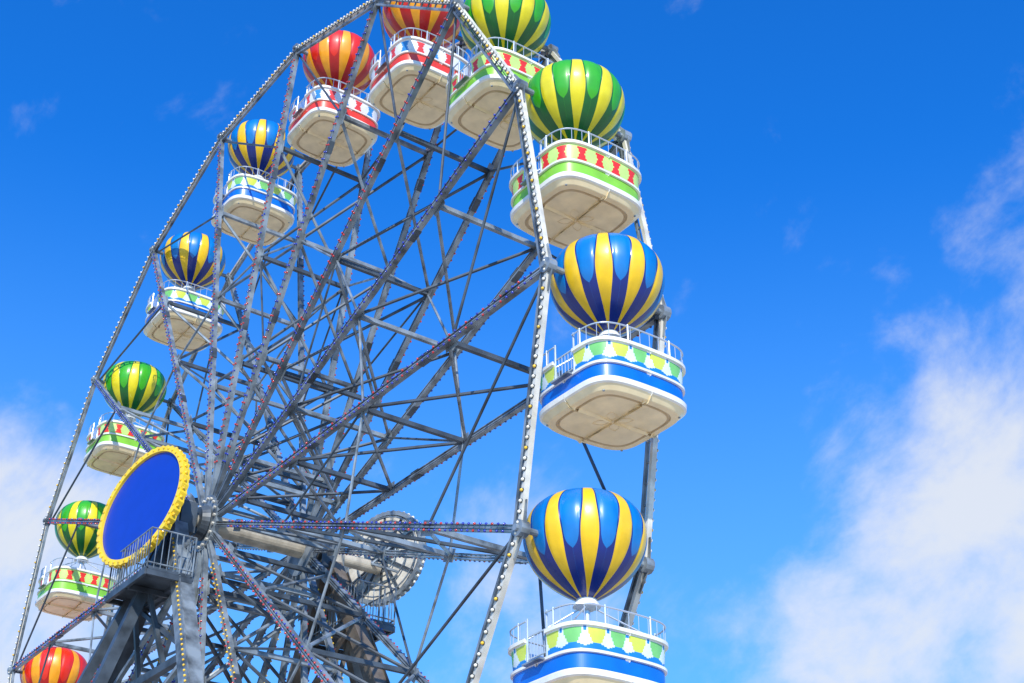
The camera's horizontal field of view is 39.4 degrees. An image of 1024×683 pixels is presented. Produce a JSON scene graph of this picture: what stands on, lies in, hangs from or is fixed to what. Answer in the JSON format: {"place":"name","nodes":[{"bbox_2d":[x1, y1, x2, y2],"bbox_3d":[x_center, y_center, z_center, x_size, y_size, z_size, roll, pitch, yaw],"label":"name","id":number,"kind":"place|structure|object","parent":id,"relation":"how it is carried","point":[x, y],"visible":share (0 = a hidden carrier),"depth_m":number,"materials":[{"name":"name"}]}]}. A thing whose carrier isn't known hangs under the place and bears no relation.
{"place":"outdoors","nodes":[
{"label":"outdoors","id":0,"kind":"place"},
{"bbox_2d":[0,0,1023,682],"label":"sky","id":1,"kind":"structure","parent":0,"point":[832,191],"materials":[{"name":"blue"}]},
{"label":"ground","id":2,"kind":"structure","parent":0,"visible":0},
{"bbox_2d":[7,0,671,682],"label":"ferris wheel","id":3,"kind":"object","parent":2,"relation":"on","point":[333,616],"visible":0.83,"depth_m":34.06,"materials":[{"name":"grey metal"}]},
{"bbox_2d":[20,646,86,682],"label":"balloon gondola","id":4,"kind":"object","parent":3,"relation":"attached to","point":[64,665],"visible":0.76,"depth_m":45.04,"materials":[{"name":"red paint"}]},
{"bbox_2d":[35,500,117,621],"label":"balloon gondola","id":5,"kind":"object","parent":3,"relation":"attached to","point":[73,593],"visible":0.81,"depth_m":46.24,"materials":[{"name":"white paint"}]},
{"bbox_2d":[84,361,166,476],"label":"balloon gondola","id":6,"kind":"object","parent":3,"relation":"attached to","point":[137,385],"visible":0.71,"depth_m":47.16,"materials":[{"name":"white paint"}]},
{"bbox_2d":[96,445,189,568],"bbox_3d":[-8.763,4.073,34.624,3.250,3.250,0.702,-23,-45,34],"label":"round sign","id":7,"kind":"object","parent":3,"relation":"attached to","point":[150,489],"visible":0.97,"depth_m":34.44,"materials":[{"name":"yellow paint"}]},
{"bbox_2d":[143,232,225,352],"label":"balloon gondola","id":8,"kind":"object","parent":3,"relation":"attached to","point":[187,264],"visible":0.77,"depth_m":46.20,"materials":[{"name":"white paint"}]},
{"bbox_2d":[211,119,297,245],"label":"balloon gondola","id":9,"kind":"object","parent":3,"relation":"attached to","point":[243,197],"visible":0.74,"depth_m":43.66,"materials":[{"name":"white paint"}]},
{"bbox_2d":[287,30,379,167],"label":"balloon gondola","id":10,"kind":"object","parent":3,"relation":"attached to","point":[329,60],"visible":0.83,"depth_m":40.22,"materials":[{"name":"white paint"}]},
{"bbox_2d":[344,510,426,606],"bbox_3d":[-3.501,5.666,37.935,2.690,2.690,0.702,-18,-35,27],"label":"round sign","id":11,"kind":"object","parent":3,"relation":"attached to","point":[404,573],"visible":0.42,"depth_m":37.73,"materials":[{"name":"beige paint"}]},
{"bbox_2d":[369,1,470,129],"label":"balloon gondola","id":12,"kind":"object","parent":3,"relation":"attached to","point":[412,34],"visible":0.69,"depth_m":35.99,"materials":[{"name":"white paint"}]},
{"bbox_2d":[445,0,552,151],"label":"balloon gondola","id":13,"kind":"object","parent":3,"relation":"attached to","point":[516,33],"visible":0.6,"depth_m":32.14,"materials":[{"name":"white paint"}]},
{"bbox_2d":[509,59,641,248],"bbox_3d":[1.255,-3.910,28.865,2.340,3.705,2.180,21,-37,-30],"label":"balloon gondola","id":14,"kind":"object","parent":3,"relation":"attached to","point":[588,185],"visible":0.92,"depth_m":28.07,"materials":[{"name":"white paint"}]},
{"bbox_2d":[508,488,667,682],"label":"balloon gondola","id":15,"kind":"object","parent":3,"relation":"attached to","point":[585,549],"visible":0.99,"depth_m":23.50,"materials":[{"name":"white paint"}]},
{"bbox_2d":[539,233,686,451],"bbox_3d":[1.751,-0.157,25.814,2.340,3.705,2.180,20,-36,-30],"label":"balloon gondola","id":16,"kind":"object","parent":3,"relation":"attached to","point":[614,390],"visible":0.98,"depth_m":25.08,"materials":[{"name":"white paint"}]}
]}

